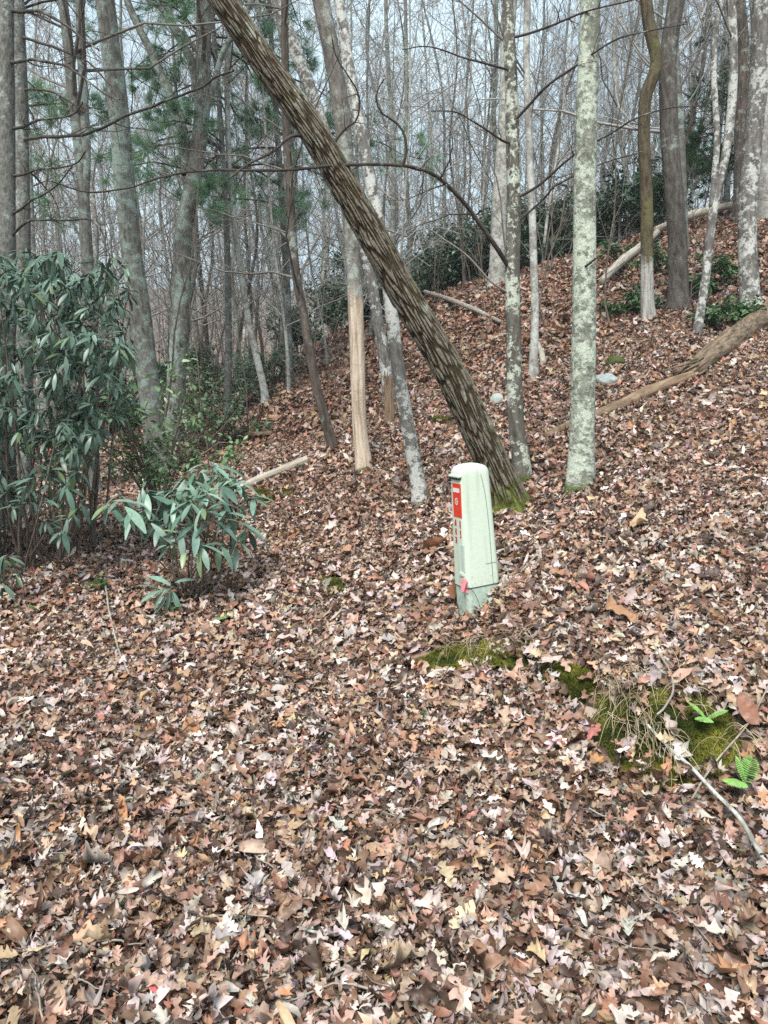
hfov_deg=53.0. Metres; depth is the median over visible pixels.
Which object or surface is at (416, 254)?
laurel thicket
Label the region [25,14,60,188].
pale slender tree
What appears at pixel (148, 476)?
holly shrub
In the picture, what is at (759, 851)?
fallen stick
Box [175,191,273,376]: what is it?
bare sapling
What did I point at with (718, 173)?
slanting birch tree
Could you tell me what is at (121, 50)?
bare grey tree
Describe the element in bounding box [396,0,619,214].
bare grey tree
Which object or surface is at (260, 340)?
bare brown tree
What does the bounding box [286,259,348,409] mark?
bare sapling
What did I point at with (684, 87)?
bare brown tree
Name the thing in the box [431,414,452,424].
moss patch
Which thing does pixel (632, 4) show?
pale slender tree
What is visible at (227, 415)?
hollow shrub
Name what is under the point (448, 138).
bare grey tree
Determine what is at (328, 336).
bare sapling
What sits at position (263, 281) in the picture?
bare brown tree
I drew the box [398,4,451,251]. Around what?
bare brown tree
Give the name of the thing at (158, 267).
bare grey tree
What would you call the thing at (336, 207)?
pale slender tree
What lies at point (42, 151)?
bare brown tree
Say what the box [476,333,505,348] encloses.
fallen branch piece
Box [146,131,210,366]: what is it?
bare brown tree
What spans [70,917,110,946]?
fallen leaf
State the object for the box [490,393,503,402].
stone
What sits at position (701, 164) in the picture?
hemlock tree
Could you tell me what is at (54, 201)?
bare sapling
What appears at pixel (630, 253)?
fallen birch
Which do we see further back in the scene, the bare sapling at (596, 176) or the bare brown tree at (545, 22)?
the bare brown tree at (545, 22)
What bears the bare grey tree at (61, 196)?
on the ground at (590, 709)
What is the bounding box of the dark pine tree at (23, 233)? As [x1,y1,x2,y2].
[14,0,233,509]
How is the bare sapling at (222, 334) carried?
on the ground at (590, 709)
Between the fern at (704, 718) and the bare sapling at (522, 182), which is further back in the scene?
the bare sapling at (522, 182)
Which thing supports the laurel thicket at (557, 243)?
on the ground at (590, 709)
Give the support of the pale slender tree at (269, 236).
on the ground at (590, 709)
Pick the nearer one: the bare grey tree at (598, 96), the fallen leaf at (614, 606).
the fallen leaf at (614, 606)
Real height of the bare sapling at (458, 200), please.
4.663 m
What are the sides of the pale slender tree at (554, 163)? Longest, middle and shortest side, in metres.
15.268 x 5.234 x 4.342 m
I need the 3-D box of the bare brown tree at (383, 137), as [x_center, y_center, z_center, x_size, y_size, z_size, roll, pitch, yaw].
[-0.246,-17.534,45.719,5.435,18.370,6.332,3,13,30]
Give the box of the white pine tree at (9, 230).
[0,0,119,527]
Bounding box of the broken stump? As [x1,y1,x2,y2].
[384,371,394,423]
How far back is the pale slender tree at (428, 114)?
25.95 m
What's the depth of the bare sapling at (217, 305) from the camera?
21.18 m
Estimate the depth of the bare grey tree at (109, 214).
35.04 m
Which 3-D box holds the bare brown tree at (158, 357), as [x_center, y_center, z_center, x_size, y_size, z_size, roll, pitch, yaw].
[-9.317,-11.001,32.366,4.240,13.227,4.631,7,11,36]
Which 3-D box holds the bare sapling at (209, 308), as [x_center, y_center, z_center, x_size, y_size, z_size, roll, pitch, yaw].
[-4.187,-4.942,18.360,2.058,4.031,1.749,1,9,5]
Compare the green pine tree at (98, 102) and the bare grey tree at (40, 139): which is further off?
the bare grey tree at (40, 139)
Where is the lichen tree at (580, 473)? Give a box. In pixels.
[564,0,599,494]
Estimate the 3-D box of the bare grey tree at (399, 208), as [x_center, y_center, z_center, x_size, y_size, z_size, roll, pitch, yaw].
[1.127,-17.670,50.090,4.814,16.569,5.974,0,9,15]
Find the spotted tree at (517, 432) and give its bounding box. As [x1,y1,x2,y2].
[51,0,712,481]
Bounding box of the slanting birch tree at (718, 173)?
[603,0,737,334]
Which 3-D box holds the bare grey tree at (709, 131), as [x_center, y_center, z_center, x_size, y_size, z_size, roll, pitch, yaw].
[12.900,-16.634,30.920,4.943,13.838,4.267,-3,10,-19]
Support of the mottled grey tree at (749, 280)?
on the ground at (590, 709)
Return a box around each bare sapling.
[29,92,156,401]
[33,26,302,416]
[33,204,120,391]
[34,179,119,391]
[36,191,136,406]
[37,261,136,408]
[40,210,116,417]
[56,139,196,444]
[59,263,138,407]
[67,192,158,376]
[75,238,130,413]
[77,124,207,360]
[92,160,169,393]
[117,99,254,415]
[126,210,220,378]
[138,155,286,466]
[146,159,238,389]
[146,256,170,359]
[167,217,246,361]
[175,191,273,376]
[191,215,262,393]
[192,232,235,363]
[196,253,247,379]
[197,234,243,386]
[204,198,272,431]
[204,228,273,374]
[211,289,242,377]
[214,180,294,360]
[214,205,304,361]
[217,286,257,346]
[220,187,314,365]
[222,185,335,347]
[223,270,257,375]
[226,168,334,352]
[242,276,278,359]
[250,203,298,356]
[253,269,292,363]
[253,285,283,360]
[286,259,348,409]
[300,180,394,280]
[311,225,365,320]
[315,281,349,392]
[399,197,440,288]
[401,74,478,290]
[404,140,444,282]
[404,202,447,286]
[411,106,473,292]
[416,0,569,256]
[416,131,469,277]
[421,194,463,292]
[423,240,452,289]
[424,166,477,282]
[430,6,527,306]
[437,60,537,252]
[464,0,626,326]
[466,145,506,291]
[468,138,550,256]
[499,58,619,271]
[503,0,654,362]
[521,130,571,252]
[525,64,619,257]
[532,65,604,260]
[533,0,740,322]
[536,74,628,216]
[608,141,636,238]
[621,92,697,202]
[627,145,664,228]
[656,33,726,194]
[662,154,731,310]
[686,114,740,259]
[696,118,732,206]
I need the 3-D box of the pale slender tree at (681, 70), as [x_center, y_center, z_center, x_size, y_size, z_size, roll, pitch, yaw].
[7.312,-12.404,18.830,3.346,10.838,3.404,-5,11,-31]
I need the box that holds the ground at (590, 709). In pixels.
[0,211,767,1023]
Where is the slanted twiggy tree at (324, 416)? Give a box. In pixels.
[132,0,349,449]
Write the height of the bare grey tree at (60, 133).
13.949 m
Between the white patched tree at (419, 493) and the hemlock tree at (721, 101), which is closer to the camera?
the white patched tree at (419, 493)
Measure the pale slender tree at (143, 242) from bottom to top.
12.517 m
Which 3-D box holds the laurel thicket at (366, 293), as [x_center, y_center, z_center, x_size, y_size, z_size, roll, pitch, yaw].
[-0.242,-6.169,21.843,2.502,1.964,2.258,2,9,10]
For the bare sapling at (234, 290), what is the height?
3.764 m
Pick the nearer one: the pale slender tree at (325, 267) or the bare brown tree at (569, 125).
the pale slender tree at (325, 267)
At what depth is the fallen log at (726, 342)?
7.88 m
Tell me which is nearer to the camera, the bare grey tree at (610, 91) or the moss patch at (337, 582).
the moss patch at (337, 582)
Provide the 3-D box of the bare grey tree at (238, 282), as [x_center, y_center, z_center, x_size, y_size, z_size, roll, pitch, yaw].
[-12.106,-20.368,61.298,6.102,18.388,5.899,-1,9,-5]
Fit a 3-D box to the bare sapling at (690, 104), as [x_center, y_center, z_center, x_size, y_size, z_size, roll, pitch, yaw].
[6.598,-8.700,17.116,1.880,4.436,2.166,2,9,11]
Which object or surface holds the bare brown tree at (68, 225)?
on the ground at (590, 709)
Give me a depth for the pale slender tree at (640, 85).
27.04 m
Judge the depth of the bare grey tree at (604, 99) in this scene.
36.80 m
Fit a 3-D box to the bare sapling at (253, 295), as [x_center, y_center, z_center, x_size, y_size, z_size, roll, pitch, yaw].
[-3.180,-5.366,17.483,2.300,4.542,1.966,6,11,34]
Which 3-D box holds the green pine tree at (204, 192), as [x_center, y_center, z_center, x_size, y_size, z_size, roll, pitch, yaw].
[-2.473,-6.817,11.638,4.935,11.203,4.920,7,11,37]
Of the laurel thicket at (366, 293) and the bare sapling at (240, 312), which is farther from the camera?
the laurel thicket at (366, 293)
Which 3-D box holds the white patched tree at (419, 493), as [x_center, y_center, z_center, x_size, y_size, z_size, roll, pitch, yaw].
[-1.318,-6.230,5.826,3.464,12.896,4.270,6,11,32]
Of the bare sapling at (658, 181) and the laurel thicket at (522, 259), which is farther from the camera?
the laurel thicket at (522, 259)
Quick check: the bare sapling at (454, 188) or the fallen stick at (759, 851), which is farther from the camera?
the bare sapling at (454, 188)
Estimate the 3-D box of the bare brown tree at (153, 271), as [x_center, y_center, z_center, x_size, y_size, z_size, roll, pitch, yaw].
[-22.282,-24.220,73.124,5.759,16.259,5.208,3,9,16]
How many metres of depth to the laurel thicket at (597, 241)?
20.41 m
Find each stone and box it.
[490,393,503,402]
[596,373,618,385]
[605,355,624,365]
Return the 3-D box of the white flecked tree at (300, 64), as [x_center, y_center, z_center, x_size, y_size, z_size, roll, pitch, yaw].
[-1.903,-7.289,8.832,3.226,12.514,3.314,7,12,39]
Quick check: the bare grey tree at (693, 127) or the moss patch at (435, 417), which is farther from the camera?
the bare grey tree at (693, 127)
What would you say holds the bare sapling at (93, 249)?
on the ground at (590, 709)
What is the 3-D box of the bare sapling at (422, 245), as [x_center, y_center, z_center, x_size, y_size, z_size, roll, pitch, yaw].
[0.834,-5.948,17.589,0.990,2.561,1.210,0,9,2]
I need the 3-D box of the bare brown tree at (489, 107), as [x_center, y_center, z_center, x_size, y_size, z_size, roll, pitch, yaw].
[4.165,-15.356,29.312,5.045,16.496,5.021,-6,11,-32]
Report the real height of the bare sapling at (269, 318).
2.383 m
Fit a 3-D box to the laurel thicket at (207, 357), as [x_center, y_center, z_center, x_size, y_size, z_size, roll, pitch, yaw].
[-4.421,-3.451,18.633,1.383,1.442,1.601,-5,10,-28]
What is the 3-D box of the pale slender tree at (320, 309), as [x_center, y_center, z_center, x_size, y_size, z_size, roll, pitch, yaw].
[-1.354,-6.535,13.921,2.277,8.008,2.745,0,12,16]
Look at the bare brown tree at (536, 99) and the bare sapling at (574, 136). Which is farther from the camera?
the bare brown tree at (536, 99)
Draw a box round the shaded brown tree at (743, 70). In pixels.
[730,0,749,224]
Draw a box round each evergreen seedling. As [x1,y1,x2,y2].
[596,299,630,315]
[597,234,635,260]
[620,279,666,312]
[622,239,667,273]
[663,272,727,298]
[685,294,749,329]
[694,252,762,282]
[731,294,766,321]
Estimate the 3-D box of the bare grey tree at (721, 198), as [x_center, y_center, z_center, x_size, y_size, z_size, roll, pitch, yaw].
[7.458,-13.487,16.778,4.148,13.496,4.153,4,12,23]
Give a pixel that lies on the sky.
(89, 8)
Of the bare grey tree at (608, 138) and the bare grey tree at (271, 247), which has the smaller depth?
the bare grey tree at (608, 138)
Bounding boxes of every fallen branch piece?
[204,431,272,445]
[234,455,308,493]
[423,290,501,323]
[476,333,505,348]
[538,341,545,376]
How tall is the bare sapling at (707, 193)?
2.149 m
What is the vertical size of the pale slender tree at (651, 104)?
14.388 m
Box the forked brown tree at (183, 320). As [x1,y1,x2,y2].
[124,0,338,441]
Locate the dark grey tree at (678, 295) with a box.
[659,0,690,313]
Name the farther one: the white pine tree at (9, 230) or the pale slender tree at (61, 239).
the pale slender tree at (61, 239)
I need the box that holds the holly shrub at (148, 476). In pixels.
[72,342,247,524]
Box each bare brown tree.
[27,2,163,399]
[27,27,104,374]
[27,62,120,406]
[45,171,79,383]
[63,96,153,364]
[65,1,268,383]
[66,86,164,394]
[116,11,329,361]
[123,89,222,362]
[133,14,322,387]
[137,1,340,385]
[142,198,171,338]
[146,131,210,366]
[156,5,330,363]
[161,48,278,355]
[193,10,323,341]
[231,22,312,343]
[239,146,282,349]
[290,1,419,279]
[290,4,356,330]
[318,0,434,251]
[318,1,422,255]
[326,0,486,254]
[360,46,417,251]
[375,0,524,283]
[380,24,442,252]
[387,1,493,227]
[396,47,465,247]
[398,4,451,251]
[401,0,560,232]
[416,0,547,243]
[460,1,628,211]
[480,0,575,224]
[518,0,578,211]
[518,0,579,201]
[539,27,578,188]
[546,67,603,183]
[554,0,629,252]
[575,0,750,146]
[597,0,723,184]
[630,0,750,181]
[660,17,747,206]
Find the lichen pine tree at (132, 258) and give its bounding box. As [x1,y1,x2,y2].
[95,0,173,470]
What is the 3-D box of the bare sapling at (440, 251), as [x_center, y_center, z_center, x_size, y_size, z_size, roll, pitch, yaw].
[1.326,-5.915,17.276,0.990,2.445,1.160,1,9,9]
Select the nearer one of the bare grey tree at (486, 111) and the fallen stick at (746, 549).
the fallen stick at (746, 549)
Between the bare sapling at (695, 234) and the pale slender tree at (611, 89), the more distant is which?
the pale slender tree at (611, 89)
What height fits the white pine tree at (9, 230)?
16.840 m
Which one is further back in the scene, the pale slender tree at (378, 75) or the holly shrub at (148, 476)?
the pale slender tree at (378, 75)
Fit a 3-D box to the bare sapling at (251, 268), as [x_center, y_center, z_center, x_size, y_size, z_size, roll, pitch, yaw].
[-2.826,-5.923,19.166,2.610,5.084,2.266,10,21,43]
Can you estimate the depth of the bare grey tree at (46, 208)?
39.55 m
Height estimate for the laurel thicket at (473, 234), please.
2.414 m
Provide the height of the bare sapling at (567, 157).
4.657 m
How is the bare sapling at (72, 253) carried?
on the ground at (590, 709)
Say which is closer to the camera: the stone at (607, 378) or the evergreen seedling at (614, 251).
the stone at (607, 378)
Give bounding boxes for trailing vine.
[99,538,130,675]
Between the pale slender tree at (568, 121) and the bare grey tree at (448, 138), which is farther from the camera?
the bare grey tree at (448, 138)
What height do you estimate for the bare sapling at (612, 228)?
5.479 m
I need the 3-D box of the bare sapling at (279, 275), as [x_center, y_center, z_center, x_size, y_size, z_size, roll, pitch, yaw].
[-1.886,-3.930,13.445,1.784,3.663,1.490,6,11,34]
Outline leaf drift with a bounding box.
[476,574,571,632]
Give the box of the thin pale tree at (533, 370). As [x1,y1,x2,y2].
[375,0,538,378]
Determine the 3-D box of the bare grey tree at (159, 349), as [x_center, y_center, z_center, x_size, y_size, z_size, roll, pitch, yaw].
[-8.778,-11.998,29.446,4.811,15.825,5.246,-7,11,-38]
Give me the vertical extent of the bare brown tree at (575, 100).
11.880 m
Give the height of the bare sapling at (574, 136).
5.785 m
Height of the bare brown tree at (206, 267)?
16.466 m
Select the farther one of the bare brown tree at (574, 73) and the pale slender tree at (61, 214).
the bare brown tree at (574, 73)
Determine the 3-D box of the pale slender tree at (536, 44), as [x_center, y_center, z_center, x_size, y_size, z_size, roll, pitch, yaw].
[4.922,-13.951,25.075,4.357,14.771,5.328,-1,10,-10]
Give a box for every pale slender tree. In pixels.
[25,0,127,357]
[25,0,157,381]
[25,0,223,416]
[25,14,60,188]
[26,22,118,312]
[27,0,166,406]
[31,33,174,325]
[32,0,246,359]
[36,163,109,312]
[51,4,167,383]
[92,36,216,374]
[94,0,265,380]
[111,10,264,387]
[119,112,207,373]
[145,55,224,347]
[154,9,328,352]
[170,0,398,390]
[205,3,324,356]
[209,1,301,354]
[235,0,402,326]
[242,10,341,322]
[256,0,427,279]
[258,0,347,365]
[273,2,401,350]
[278,0,452,308]
[315,0,501,368]
[317,83,365,325]
[324,7,403,267]
[356,1,431,255]
[356,36,428,257]
[360,0,498,252]
[385,0,476,251]
[387,0,541,247]
[390,0,573,277]
[399,4,523,252]
[403,0,479,253]
[452,0,659,261]
[474,0,601,212]
[485,0,694,215]
[486,0,570,189]
[496,70,541,200]
[519,0,699,222]
[519,2,638,208]
[519,2,660,191]
[537,8,624,206]
[563,1,645,237]
[563,2,746,180]
[568,0,727,192]
[579,0,722,195]
[598,4,710,188]
[599,0,727,171]
[599,1,660,239]
[608,0,706,208]
[611,7,727,211]
[623,0,731,204]
[630,2,731,210]
[651,0,732,196]
[681,0,750,152]
[692,6,750,207]
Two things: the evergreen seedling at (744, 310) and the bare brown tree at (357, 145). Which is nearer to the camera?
the evergreen seedling at (744, 310)
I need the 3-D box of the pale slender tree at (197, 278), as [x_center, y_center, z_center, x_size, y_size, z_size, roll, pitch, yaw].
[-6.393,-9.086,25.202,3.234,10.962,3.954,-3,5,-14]
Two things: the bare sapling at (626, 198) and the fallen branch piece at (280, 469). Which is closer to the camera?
the fallen branch piece at (280, 469)
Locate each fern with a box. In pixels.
[27,604,46,610]
[85,575,108,589]
[163,603,184,610]
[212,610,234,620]
[689,703,728,722]
[722,756,759,787]
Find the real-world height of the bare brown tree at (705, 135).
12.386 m
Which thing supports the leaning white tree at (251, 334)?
on the ground at (590, 709)
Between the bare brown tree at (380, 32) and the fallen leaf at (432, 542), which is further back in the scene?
the bare brown tree at (380, 32)
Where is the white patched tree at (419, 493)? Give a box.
[334,0,427,505]
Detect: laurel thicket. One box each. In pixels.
[53,340,141,439]
[124,349,191,404]
[186,339,233,389]
[263,305,326,356]
[302,231,365,333]
[316,288,383,322]
[327,276,384,314]
[362,254,433,303]
[405,229,459,295]
[412,210,482,291]
[420,201,529,287]
[424,206,476,289]
[471,171,561,271]
[521,205,572,266]
[522,179,609,264]
[565,226,607,247]
[572,175,665,245]
[597,156,699,239]
[630,176,695,222]
[663,192,691,210]
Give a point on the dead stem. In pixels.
(158, 551)
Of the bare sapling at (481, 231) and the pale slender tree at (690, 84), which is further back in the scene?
the pale slender tree at (690, 84)
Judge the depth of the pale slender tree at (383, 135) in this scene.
27.57 m
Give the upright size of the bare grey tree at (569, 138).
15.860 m
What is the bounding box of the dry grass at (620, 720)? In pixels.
[423,619,767,791]
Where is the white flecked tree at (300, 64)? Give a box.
[269,0,395,403]
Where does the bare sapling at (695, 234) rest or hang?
on the ground at (590, 709)
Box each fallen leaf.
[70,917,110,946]
[149,984,167,994]
[182,712,203,736]
[423,536,446,548]
[445,581,455,598]
[448,896,475,928]
[474,841,497,858]
[587,723,600,739]
[589,751,604,762]
[606,594,636,622]
[629,507,649,526]
[737,692,759,724]
[755,789,767,804]
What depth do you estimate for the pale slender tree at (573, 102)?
24.19 m
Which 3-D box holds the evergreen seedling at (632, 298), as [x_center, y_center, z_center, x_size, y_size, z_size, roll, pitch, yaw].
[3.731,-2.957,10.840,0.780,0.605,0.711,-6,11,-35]
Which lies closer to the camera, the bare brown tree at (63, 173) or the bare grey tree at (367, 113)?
the bare grey tree at (367, 113)
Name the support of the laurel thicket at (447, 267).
on the ground at (590, 709)
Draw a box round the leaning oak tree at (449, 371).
[206,0,530,517]
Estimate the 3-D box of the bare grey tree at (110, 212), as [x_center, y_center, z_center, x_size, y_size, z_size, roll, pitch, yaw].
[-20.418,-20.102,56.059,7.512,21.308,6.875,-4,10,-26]
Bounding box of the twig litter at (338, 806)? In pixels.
[0,274,767,1023]
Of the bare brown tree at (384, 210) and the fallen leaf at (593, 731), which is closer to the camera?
the fallen leaf at (593, 731)
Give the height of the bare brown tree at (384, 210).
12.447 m
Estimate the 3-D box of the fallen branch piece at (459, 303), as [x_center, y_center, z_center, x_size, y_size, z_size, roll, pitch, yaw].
[1.296,-4.288,15.790,0.387,1.424,7.237,-1,9,-6]
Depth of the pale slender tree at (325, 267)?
24.90 m
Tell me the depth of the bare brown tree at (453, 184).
19.09 m
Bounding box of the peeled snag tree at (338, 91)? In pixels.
[312,0,372,472]
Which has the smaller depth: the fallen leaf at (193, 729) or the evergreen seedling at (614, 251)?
the fallen leaf at (193, 729)
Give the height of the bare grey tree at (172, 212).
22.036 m
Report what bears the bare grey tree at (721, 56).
on the ground at (590, 709)
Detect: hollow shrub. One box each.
[159,364,218,410]
[168,388,273,450]
[205,351,278,407]
[235,341,305,385]
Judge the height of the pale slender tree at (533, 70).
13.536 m
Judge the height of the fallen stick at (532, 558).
0.112 m
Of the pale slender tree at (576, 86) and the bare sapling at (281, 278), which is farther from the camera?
the pale slender tree at (576, 86)
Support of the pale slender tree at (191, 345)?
on the ground at (590, 709)
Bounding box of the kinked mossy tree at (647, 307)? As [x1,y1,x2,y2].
[638,0,662,320]
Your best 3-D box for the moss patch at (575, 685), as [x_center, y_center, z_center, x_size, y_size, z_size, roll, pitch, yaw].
[0.809,0.756,3.419,0.327,0.218,0.359,2,9,14]
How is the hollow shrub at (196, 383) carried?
on the ground at (590, 709)
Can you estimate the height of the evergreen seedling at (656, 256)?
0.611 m
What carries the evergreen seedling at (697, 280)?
on the ground at (590, 709)
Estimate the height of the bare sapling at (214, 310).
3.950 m
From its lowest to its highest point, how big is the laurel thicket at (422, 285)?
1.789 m
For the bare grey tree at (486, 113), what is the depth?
37.39 m
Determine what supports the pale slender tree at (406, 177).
on the ground at (590, 709)
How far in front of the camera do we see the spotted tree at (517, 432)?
5.68 m
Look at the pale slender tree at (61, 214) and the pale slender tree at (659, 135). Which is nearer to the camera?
the pale slender tree at (61, 214)
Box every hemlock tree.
[650,22,750,201]
[652,59,733,209]
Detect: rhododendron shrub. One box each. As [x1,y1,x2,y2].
[0,248,144,600]
[92,462,275,613]
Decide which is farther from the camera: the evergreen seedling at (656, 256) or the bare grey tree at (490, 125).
the bare grey tree at (490, 125)
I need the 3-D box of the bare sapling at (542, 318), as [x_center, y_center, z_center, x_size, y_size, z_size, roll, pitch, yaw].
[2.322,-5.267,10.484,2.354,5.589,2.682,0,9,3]
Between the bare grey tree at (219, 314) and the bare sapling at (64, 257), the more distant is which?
the bare grey tree at (219, 314)
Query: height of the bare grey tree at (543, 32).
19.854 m
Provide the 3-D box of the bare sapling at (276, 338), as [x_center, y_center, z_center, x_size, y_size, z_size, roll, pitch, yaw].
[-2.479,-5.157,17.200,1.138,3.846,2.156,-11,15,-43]
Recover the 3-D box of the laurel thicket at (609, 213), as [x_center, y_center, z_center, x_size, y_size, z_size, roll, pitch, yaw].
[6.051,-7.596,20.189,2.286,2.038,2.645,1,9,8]
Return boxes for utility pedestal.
[448,462,498,617]
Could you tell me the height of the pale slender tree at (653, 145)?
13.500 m
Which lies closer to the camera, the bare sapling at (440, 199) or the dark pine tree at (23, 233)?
the dark pine tree at (23, 233)
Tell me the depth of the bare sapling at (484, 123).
14.09 m
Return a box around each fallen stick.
[375,841,421,868]
[520,543,545,572]
[561,820,606,882]
[646,724,763,856]
[653,643,673,715]
[689,539,764,551]
[691,686,767,799]
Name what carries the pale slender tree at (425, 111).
on the ground at (590, 709)
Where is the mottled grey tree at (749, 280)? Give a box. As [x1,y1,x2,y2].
[737,0,767,306]
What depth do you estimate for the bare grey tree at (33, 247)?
18.16 m
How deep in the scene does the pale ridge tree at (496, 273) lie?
15.57 m
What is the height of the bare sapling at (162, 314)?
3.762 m
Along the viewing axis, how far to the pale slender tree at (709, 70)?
25.62 m
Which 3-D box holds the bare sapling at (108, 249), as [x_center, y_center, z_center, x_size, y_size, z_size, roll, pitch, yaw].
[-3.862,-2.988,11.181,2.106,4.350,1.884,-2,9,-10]
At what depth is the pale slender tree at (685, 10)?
24.70 m
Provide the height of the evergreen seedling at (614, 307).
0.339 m
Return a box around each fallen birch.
[599,229,662,283]
[654,201,732,231]
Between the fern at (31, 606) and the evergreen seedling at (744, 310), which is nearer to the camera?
the fern at (31, 606)
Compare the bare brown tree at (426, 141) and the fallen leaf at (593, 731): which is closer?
the fallen leaf at (593, 731)
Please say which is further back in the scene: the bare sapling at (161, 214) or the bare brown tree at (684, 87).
the bare brown tree at (684, 87)
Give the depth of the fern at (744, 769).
2.69 m
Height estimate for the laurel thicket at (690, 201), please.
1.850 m
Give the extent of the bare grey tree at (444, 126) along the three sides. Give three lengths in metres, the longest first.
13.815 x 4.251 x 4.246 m
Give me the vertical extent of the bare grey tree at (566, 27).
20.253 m
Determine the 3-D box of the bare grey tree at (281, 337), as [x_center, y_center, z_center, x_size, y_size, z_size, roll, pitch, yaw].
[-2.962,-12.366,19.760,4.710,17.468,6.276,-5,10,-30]
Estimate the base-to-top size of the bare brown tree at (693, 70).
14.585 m
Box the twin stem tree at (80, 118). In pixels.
[17,0,297,491]
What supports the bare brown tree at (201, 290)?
on the ground at (590, 709)
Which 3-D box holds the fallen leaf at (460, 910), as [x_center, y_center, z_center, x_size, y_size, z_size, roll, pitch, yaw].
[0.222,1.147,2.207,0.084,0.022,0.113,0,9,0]
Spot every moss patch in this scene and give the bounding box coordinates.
[251,488,293,502]
[320,576,344,596]
[415,639,542,671]
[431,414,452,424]
[496,539,520,557]
[540,659,598,703]
[590,682,750,790]
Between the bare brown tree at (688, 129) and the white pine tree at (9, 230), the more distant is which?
the bare brown tree at (688, 129)
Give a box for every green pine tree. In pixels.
[24,0,178,437]
[91,0,323,414]
[156,0,443,388]
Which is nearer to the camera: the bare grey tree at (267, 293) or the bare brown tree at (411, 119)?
the bare brown tree at (411, 119)
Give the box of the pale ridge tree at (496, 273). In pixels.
[485,0,543,288]
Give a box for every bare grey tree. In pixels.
[25,0,142,417]
[27,0,139,354]
[27,1,179,415]
[27,6,119,383]
[27,41,68,245]
[28,0,220,403]
[29,107,93,370]
[33,97,119,316]
[45,1,298,325]
[62,5,165,382]
[78,39,172,386]
[89,99,157,336]
[91,143,120,287]
[101,14,219,360]
[106,110,174,395]
[108,8,219,340]
[135,10,283,375]
[143,159,172,338]
[152,14,300,370]
[161,22,272,377]
[181,0,359,357]
[196,227,239,365]
[200,139,264,351]
[240,177,275,348]
[242,23,313,356]
[246,150,279,345]
[251,0,447,316]
[252,138,306,328]
[258,0,413,333]
[260,186,319,329]
[264,162,320,321]
[274,0,537,275]
[282,0,538,313]
[301,0,454,334]
[309,177,341,336]
[355,0,494,290]
[375,133,409,252]
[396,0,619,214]
[397,61,445,255]
[404,24,477,247]
[412,1,559,220]
[451,41,518,212]
[464,0,651,209]
[464,3,519,210]
[470,0,749,249]
[490,0,651,202]
[522,1,655,227]
[544,87,573,201]
[547,8,630,189]
[553,4,639,208]
[596,0,634,238]
[597,0,707,240]
[597,0,750,136]
[597,1,659,213]
[600,0,750,211]
[606,0,750,132]
[632,2,722,210]
[655,1,750,200]
[657,50,706,208]
[680,0,728,202]
[684,9,725,201]
[692,0,749,53]
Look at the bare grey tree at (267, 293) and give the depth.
59.84 m
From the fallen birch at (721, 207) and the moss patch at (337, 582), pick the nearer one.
the moss patch at (337, 582)
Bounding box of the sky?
[24,0,750,290]
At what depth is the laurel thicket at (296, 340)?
23.08 m
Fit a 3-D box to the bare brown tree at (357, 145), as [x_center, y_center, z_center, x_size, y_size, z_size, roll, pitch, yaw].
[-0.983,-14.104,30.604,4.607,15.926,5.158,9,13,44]
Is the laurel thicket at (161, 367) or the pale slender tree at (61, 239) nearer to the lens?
the laurel thicket at (161, 367)
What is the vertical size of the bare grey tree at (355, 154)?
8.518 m
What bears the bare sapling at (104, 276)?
on the ground at (590, 709)
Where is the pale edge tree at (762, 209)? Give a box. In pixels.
[757,95,767,219]
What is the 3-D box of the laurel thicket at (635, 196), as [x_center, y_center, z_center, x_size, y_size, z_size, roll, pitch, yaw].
[6.447,-7.839,19.431,2.630,2.324,2.374,5,10,29]
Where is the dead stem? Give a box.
[146,487,160,555]
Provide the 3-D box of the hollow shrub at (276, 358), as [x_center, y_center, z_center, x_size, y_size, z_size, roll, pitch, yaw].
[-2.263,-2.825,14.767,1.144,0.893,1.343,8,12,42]
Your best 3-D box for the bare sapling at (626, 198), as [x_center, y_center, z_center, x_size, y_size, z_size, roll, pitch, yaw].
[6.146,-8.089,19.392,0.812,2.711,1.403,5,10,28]
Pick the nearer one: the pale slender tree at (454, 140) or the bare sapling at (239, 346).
the bare sapling at (239, 346)
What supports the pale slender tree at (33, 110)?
on the ground at (590, 709)
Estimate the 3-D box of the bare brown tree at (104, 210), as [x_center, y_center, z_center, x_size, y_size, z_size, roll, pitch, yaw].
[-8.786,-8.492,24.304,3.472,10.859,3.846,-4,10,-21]
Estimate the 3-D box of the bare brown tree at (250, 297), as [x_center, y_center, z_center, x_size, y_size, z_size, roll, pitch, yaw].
[-3.494,-9.821,17.477,4.450,13.860,4.838,8,12,41]
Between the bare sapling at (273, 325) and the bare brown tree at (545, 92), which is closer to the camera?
the bare sapling at (273, 325)
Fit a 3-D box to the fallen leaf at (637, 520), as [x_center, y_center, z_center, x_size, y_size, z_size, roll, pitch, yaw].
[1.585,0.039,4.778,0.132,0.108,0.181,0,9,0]
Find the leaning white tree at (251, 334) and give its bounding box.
[97,0,406,402]
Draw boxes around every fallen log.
[543,371,694,437]
[663,300,767,377]
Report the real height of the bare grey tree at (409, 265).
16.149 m
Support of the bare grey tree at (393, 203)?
on the ground at (590, 709)
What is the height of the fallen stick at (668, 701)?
0.182 m

